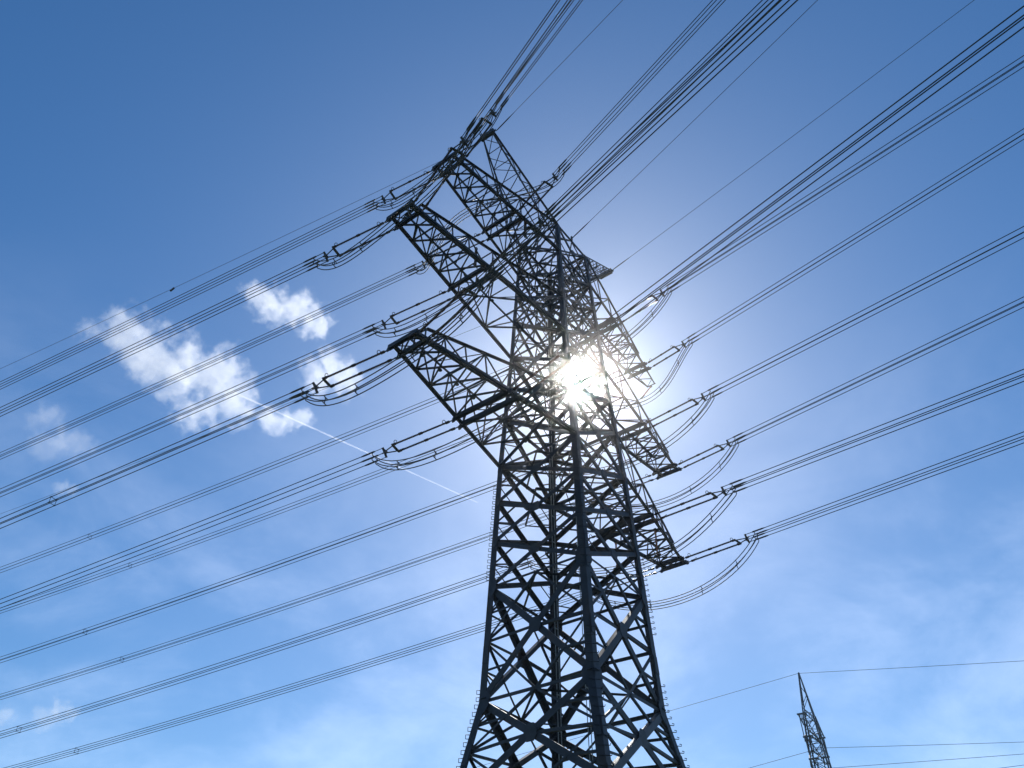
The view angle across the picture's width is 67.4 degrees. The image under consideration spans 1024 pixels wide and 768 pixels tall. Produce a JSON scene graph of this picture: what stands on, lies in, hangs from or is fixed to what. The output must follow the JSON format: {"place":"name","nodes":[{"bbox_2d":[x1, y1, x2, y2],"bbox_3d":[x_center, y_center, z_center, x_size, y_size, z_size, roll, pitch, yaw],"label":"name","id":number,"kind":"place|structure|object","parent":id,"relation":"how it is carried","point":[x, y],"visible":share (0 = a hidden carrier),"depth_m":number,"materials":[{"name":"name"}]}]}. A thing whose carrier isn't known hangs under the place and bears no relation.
{"place":"outdoors","nodes":[
{"label":"outdoors","id":0,"kind":"place"},
{"bbox_2d":[0,0,1023,767],"label":"sky","id":1,"kind":"structure","parent":0,"point":[148,147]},
{"label":"ground","id":2,"kind":"structure","parent":0,"visible":0},
{"bbox_2d":[385,128,689,767],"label":"lattice pylon","id":3,"kind":"object","parent":2,"relation":"on","point":[594,664],"visible":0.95,"depth_m":51.83,"materials":[{"name":"metal"}]},
{"bbox_2d":[3,145,472,367],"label":"earth wire","id":4,"kind":"object","parent":3,"relation":"attached to","point":[173,288],"visible":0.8,"depth_m":78.71,"materials":[{"name":"metal"}]},
{"bbox_2d":[1,309,521,513],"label":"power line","id":5,"kind":"object","parent":3,"relation":"attached to","point":[234,424],"visible":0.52,"depth_m":95.64,"materials":[{"name":"metal"}]},
{"bbox_2d":[289,348,396,403],"bbox_3d":[-10.386,-0.384,46.914,7.430,0.884,1.066,-22,-47,13],"label":"tension insulator","id":6,"kind":"object","parent":3,"relation":"attached to","point":[316,387],"visible":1,"depth_m":47.10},
{"bbox_2d":[0,393,293,528],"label":"conductor bundle","id":7,"kind":"object","parent":6,"relation":"attached to","point":[49,502],"visible":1,"depth_m":50.51,"materials":[{"name":"metal"}]},
{"bbox_2d":[302,220,394,271],"bbox_3d":[-11.321,-9.420,52.942,7.130,0.884,1.066,-22,-47,13],"label":"tension insulator","id":8,"kind":"object","parent":3,"relation":"attached to","point":[326,256],"visible":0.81,"depth_m":53.21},
{"bbox_2d":[0,263,306,416],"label":"conductor bundle","id":9,"kind":"object","parent":8,"relation":"attached to","point":[155,337],"visible":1,"depth_m":56.96,"materials":[{"name":"metal"}]},
{"bbox_2d":[363,169,435,212],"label":"tension insulator","id":10,"kind":"object","parent":3,"relation":"attached to","point":[392,190],"visible":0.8,"depth_m":62.26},
{"bbox_2d":[0,205,365,389],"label":"conductor bundle","id":11,"kind":"object","parent":10,"relation":"attached to","point":[185,295],"visible":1,"depth_m":67.19,"materials":[{"name":"metal"}]},
{"bbox_2d":[362,289,454,337],"bbox_3d":[-7.793,-5.179,57.529,7.730,0.884,1.066,-22,-47,13],"label":"tension insulator","id":12,"kind":"object","parent":3,"relation":"attached to","point":[384,324],"visible":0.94,"depth_m":57.77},
{"bbox_2d":[0,330,363,496],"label":"conductor bundle","id":13,"kind":"object","parent":12,"relation":"attached to","point":[186,411],"visible":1,"depth_m":62.49,"materials":[{"name":"metal"}]},
{"bbox_2d":[360,419,458,465],"bbox_3d":[-6.910,4.050,51.773,7.430,0.884,1.066,-22,-47,13],"label":"tension insulator","id":14,"kind":"object","parent":3,"relation":"attached to","point":[385,452],"visible":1,"depth_m":51.91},
{"bbox_2d":[0,457,363,607],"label":"conductor bundle","id":15,"kind":"object","parent":14,"relation":"attached to","point":[186,531],"visible":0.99,"depth_m":56.12,"materials":[{"name":"metal"}]},
{"bbox_2d":[405,232,486,275],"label":"tension insulator","id":16,"kind":"object","parent":3,"relation":"attached to","point":[482,241],"visible":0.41,"depth_m":67.14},
{"bbox_2d":[0,269,407,459],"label":"conductor bundle","id":17,"kind":"object","parent":16,"relation":"attached to","point":[209,362],"visible":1,"depth_m":72.69,"materials":[{"name":"metal"}]},
{"bbox_2d":[414,116,482,209],"bbox_3d":[-4.129,-13.636,48.454,1.066,0.884,7.930,24,-43,-24],"label":"tension insulator","id":18,"kind":"object","parent":3,"relation":"attached to","point":[471,125],"visible":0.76,"depth_m":47.67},
{"bbox_2d":[314,134,472,269],"bbox_3d":[-7.993,-10.770,49.209,14.923,3.049,0.773,-30,-50,29],"label":"jumper loop","id":19,"kind":"object","parent":18,"relation":"hanging from","point":[407,208],"visible":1,"depth_m":47.66,"materials":[{"name":"metal"}]},
{"bbox_2d":[475,0,570,124],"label":"conductor bundle","id":20,"kind":"object","parent":18,"relation":"attached to","point":[524,60],"visible":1,"depth_m":42.75,"materials":[{"name":"metal"}]},
{"bbox_2d":[420,260,503,339],"bbox_3d":[-2.931,-4.399,42.700,1.066,0.884,7.430,28,-45,-27],"label":"tension insulator","id":21,"kind":"object","parent":3,"relation":"attached to","point":[445,307],"visible":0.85,"depth_m":42.08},
{"bbox_2d":[302,275,491,405],"bbox_3d":[-6.988,-1.523,43.465,14.856,3.088,0.705,-27,-49,27],"label":"jumper loop","id":22,"kind":"object","parent":21,"relation":"hanging from","point":[362,386],"visible":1,"depth_m":41.79,"materials":[{"name":"metal"}]},
{"bbox_2d":[496,0,797,270],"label":"conductor bundle","id":23,"kind":"object","parent":21,"relation":"attached to","point":[651,127],"visible":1,"depth_m":33.54,"materials":[{"name":"metal"}]},
{"bbox_2d":[458,92,508,159],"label":"tension insulator","id":24,"kind":"object","parent":3,"relation":"attached to","point":[494,114],"visible":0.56,"depth_m":57.59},
{"bbox_2d":[374,104,500,210],"bbox_3d":[-5.978,-16.493,58.726,13.320,3.069,0.762,-29,-50,29],"label":"jumper loop","id":25,"kind":"object","parent":24,"relation":"hanging from","point":[412,191],"visible":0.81,"depth_m":57.70,"materials":[{"name":"metal"}]},
{"bbox_2d":[504,0,582,97],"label":"conductor bundle","id":26,"kind":"object","parent":24,"relation":"attached to","point":[543,48],"visible":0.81,"depth_m":53.09,"materials":[{"name":"metal"}]},
{"bbox_2d":[489,202,560,271],"bbox_3d":[0.799,-9.802,52.657,1.066,0.884,7.430,28,-45,-27],"label":"tension insulator","id":27,"kind":"object","parent":3,"relation":"attached to","point":[525,230],"visible":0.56,"depth_m":52.06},
{"bbox_2d":[373,216,550,337],"bbox_3d":[-3.905,-6.607,53.768,16.440,3.109,0.722,-28,-49,28],"label":"jumper loop","id":28,"kind":"object","parent":27,"relation":"hanging from","point":[426,318],"visible":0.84,"depth_m":52.56,"materials":[{"name":"metal"}]},
{"bbox_2d":[556,0,779,209],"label":"conductor bundle","id":29,"kind":"object","parent":27,"relation":"attached to","point":[667,98],"visible":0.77,"depth_m":44.17,"materials":[{"name":"metal"}]},
{"bbox_2d":[523,218,527,238],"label":"jumper post insulator","id":30,"kind":"object","parent":3,"relation":"hanging from","point":[525,224],"visible":0.73,"depth_m":63.70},
{"bbox_2d":[518,158,571,216],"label":"tension insulator","id":31,"kind":"object","parent":3,"relation":"attached to","point":[540,199],"visible":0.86,"depth_m":61.72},
{"bbox_2d":[415,171,562,274],"bbox_3d":[-3.062,-13.348,62.444,15.679,2.716,3.446,-27,-49,27],"label":"jumper loop","id":32,"kind":"object","parent":31,"relation":"hanging from","point":[487,203],"visible":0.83,"depth_m":60.40,"materials":[{"name":"metal"}]},
{"bbox_2d":[567,0,725,164],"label":"conductor bundle","id":33,"kind":"object","parent":31,"relation":"attached to","point":[647,79],"visible":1,"depth_m":54.19,"materials":[{"name":"metal"}]},
{"bbox_2d":[519,336,579,367],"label":"tension insulator","id":34,"kind":"object","parent":3,"relation":"attached to","point":[540,353],"visible":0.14,"depth_m":75.74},
{"bbox_2d":[1,366,515,572],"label":"conductor bundle","id":35,"kind":"object","parent":34,"relation":"attached to","point":[247,475],"visible":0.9,"depth_m":84.28,"materials":[{"name":"metal"}]},
{"bbox_2d":[510,331,597,397],"bbox_3d":[2.446,-0.916,46.484,1.066,0.884,7.430,28,-45,-27],"label":"tension insulator","id":36,"kind":"object","parent":3,"relation":"attached to","point":[585,342],"visible":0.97,"depth_m":45.98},
{"bbox_2d":[373,344,585,469],"bbox_3d":[-2.560,2.435,47.787,17.237,3.088,0.707,-27,-49,27],"label":"jumper loop","id":37,"kind":"object","parent":36,"relation":"hanging from","point":[523,407],"visible":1,"depth_m":45.94,"materials":[{"name":"metal"}]},
{"bbox_2d":[592,5,1023,340],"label":"conductor bundle","id":38,"kind":"object","parent":36,"relation":"attached to","point":[823,165],"visible":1,"depth_m":34.52,"materials":[{"name":"metal"}]},
{"bbox_2d":[518,534,600,569],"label":"tension insulator","id":39,"kind":"object","parent":3,"relation":"attached to","point":[528,563],"visible":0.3,"depth_m":62.75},
{"bbox_2d":[0,563,518,738],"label":"conductor bundle","id":40,"kind":"object","parent":39,"relation":"attached to","point":[259,652],"visible":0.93,"depth_m":69.46,"materials":[{"name":"metal"}]},
{"bbox_2d":[496,0,622,130],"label":"earth wire","id":41,"kind":"object","parent":3,"relation":"attached to","point":[555,69],"visible":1,"depth_m":65.19,"materials":[{"name":"metal"}]},
{"bbox_2d":[540,440,612,471],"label":"tension insulator","id":42,"kind":"object","parent":3,"relation":"attached to","point":[562,459],"visible":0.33,"depth_m":70.51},
{"bbox_2d":[0,470,531,662],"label":"conductor bundle","id":43,"kind":"object","parent":42,"relation":"attached to","point":[260,570],"visible":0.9,"depth_m":78.91,"materials":[{"name":"metal"}]},
{"bbox_2d":[563,373,627,403],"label":"tension insulator","id":44,"kind":"object","parent":3,"relation":"attached to","point":[602,383],"visible":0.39,"depth_m":79.25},
{"bbox_2d":[0,404,561,613],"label":"conductor bundle","id":45,"kind":"object","parent":44,"relation":"attached to","point":[244,523],"visible":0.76,"depth_m":90.48,"materials":[{"name":"metal"}]},
{"bbox_2d":[576,342,691,408],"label":"jumper loop","id":46,"kind":"object","parent":44,"relation":"hanging from","point":[678,362],"visible":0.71,"depth_m":76.64,"materials":[{"name":"metal"}]},
{"bbox_2d":[579,567,660,591],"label":"tension insulator","id":47,"kind":"object","parent":3,"relation":"attached to","point":[653,568],"visible":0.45,"depth_m":65.86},
{"bbox_2d":[5,592,579,767],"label":"conductor bundle","id":48,"kind":"object","parent":47,"relation":"attached to","point":[281,689],"visible":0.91,"depth_m":74.65,"materials":[{"name":"metal"}]},
{"bbox_2d":[586,474,656,504],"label":"tension insulator","id":49,"kind":"object","parent":3,"relation":"attached to","point":[593,499],"visible":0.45,"depth_m":74.33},
{"bbox_2d":[0,501,585,699],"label":"conductor bundle","id":50,"kind":"object","parent":49,"relation":"attached to","point":[273,609],"visible":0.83,"depth_m":84.30,"materials":[{"name":"metal"}]},
{"bbox_2d":[615,280,679,323],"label":"tension insulator","id":51,"kind":"object","parent":3,"relation":"attached to","point":[656,300],"visible":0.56,"depth_m":70.31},
{"bbox_2d":[525,291,670,371],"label":"jumper loop","id":52,"kind":"object","parent":51,"relation":"hanging from","point":[621,341],"visible":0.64,"depth_m":70.09,"materials":[{"name":"metal"}]},
{"bbox_2d":[676,55,1023,285],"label":"conductor bundle","id":53,"kind":"object","parent":51,"relation":"attached to","point":[860,166],"visible":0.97,"depth_m":58.54,"materials":[{"name":"metal"}]},
{"bbox_2d":[653,528,660,556],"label":"jumper post insulator","id":54,"kind":"object","parent":3,"relation":"hanging from","point":[656,543],"visible":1,"depth_m":59.62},
{"bbox_2d":[645,333,699,367],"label":"tension insulator","id":55,"kind":"object","parent":3,"relation":"attached to","point":[677,351],"visible":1,"depth_m":75.52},
{"bbox_2d":[696,128,1023,337],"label":"conductor bundle","id":56,"kind":"object","parent":55,"relation":"attached to","point":[868,230],"visible":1,"depth_m":62.91,"materials":[{"name":"metal"}]},
{"bbox_2d":[646,385,722,427],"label":"tension insulator","id":57,"kind":"object","parent":3,"relation":"attached to","point":[684,403],"visible":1,"depth_m":65.34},
{"bbox_2d":[546,393,713,476],"bbox_3d":[10.178,5.496,66.954,16.748,3.068,1.549,-27,-49,27],"label":"jumper loop","id":58,"kind":"object","parent":57,"relation":"hanging from","point":[701,411],"visible":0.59,"depth_m":64.77,"materials":[{"name":"metal"}]},
{"bbox_2d":[719,226,1023,391],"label":"conductor bundle","id":59,"kind":"object","parent":57,"relation":"attached to","point":[878,307],"visible":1,"depth_m":55.34,"materials":[{"name":"metal"}]},
{"bbox_2d":[572,7,809,237],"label":"earth wire","id":60,"kind":"object","parent":3,"relation":"attached to","point":[686,127],"visible":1,"depth_m":61.70,"materials":[{"name":"metal"}]},
{"bbox_2d":[654,479,747,519],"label":"tension insulator","id":61,"kind":"object","parent":3,"relation":"attached to","point":[723,491],"visible":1,"depth_m":56.59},
{"bbox_2d":[529,488,735,575],"bbox_3d":[9.368,12.473,59.196,17.941,2.396,3.138,-27,-49,27],"label":"jumper loop","id":62,"kind":"object","parent":61,"relation":"hanging from","point":[683,542],"visible":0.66,"depth_m":57.85,"materials":[{"name":"metal"}]},
{"bbox_2d":[743,369,1023,486],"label":"conductor bundle","id":63,"kind":"object","parent":61,"relation":"attached to","point":[889,426],"visible":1,"depth_m":48.95,"materials":[{"name":"metal"}]},
{"bbox_2d":[677,432,746,468],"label":"tension insulator","id":64,"kind":"object","parent":3,"relation":"attached to","point":[728,443],"visible":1,"depth_m":69.88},
{"bbox_2d":[598,442,737,511],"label":"jumper loop","id":65,"kind":"object","parent":64,"relation":"hanging from","point":[689,486],"visible":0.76,"depth_m":69.74,"materials":[{"name":"metal"}]},
{"bbox_2d":[743,297,1023,438],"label":"conductor bundle","id":66,"kind":"object","parent":64,"relation":"attached to","point":[889,366],"visible":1,"depth_m":60.01,"materials":[{"name":"metal"}]},
{"bbox_2d":[682,527,768,562],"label":"tension insulator","id":67,"kind":"object","parent":3,"relation":"attached to","point":[737,541],"visible":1,"depth_m":61.51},
{"bbox_2d":[593,535,757,609],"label":"jumper loop","id":68,"kind":"object","parent":67,"relation":"hanging from","point":[722,577],"visible":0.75,"depth_m":61.54,"materials":[{"name":"metal"}]},
{"bbox_2d":[764,431,1023,534],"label":"conductor bundle","id":69,"kind":"object","parent":67,"relation":"attached to","point":[898,482],"visible":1,"depth_m":53.53,"materials":[{"name":"metal"}]},
{"bbox_2d":[613,0,973,269],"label":"earth wire","id":70,"kind":"object","parent":3,"relation":"attached to","point":[797,132],"visible":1,"depth_m":67.08,"materials":[{"name":"metal"}]},
{"bbox_2d":[797,673,831,767],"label":"lattice pylon","id":71,"kind":"object","parent":2,"relation":"on","point":[822,743],"visible":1,"depth_m":103.72,"materials":[{"name":"grey metal"}]},
{"bbox_2d":[478,672,798,766],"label":"distant wire","id":72,"kind":"object","parent":71,"relation":"attached to","point":[677,708],"visible":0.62,"depth_m":111.75,"materials":[{"name":"metal"}]},
{"bbox_2d":[750,747,821,767],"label":"distant wire","id":73,"kind":"object","parent":71,"relation":"attached to","point":[786,757],"visible":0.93,"depth_m":106.64,"materials":[{"name":"metal"}]},
{"bbox_2d":[810,661,1016,672],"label":"distant wire","id":74,"kind":"object","parent":71,"relation":"attached to","point":[910,667],"visible":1,"depth_m":105.30,"materials":[{"name":"metal"}]},
{"bbox_2d":[831,742,1015,747],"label":"distant wire","id":75,"kind":"object","parent":71,"relation":"attached to","point":[918,745],"visible":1,"depth_m":104.14,"materials":[{"name":"metal"}]},
{"bbox_2d":[835,754,1019,767],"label":"distant wire","id":76,"kind":"object","parent":71,"relation":"attached to","point":[925,761],"visible":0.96,"depth_m":102.05,"materials":[{"name":"metal"}]}
]}

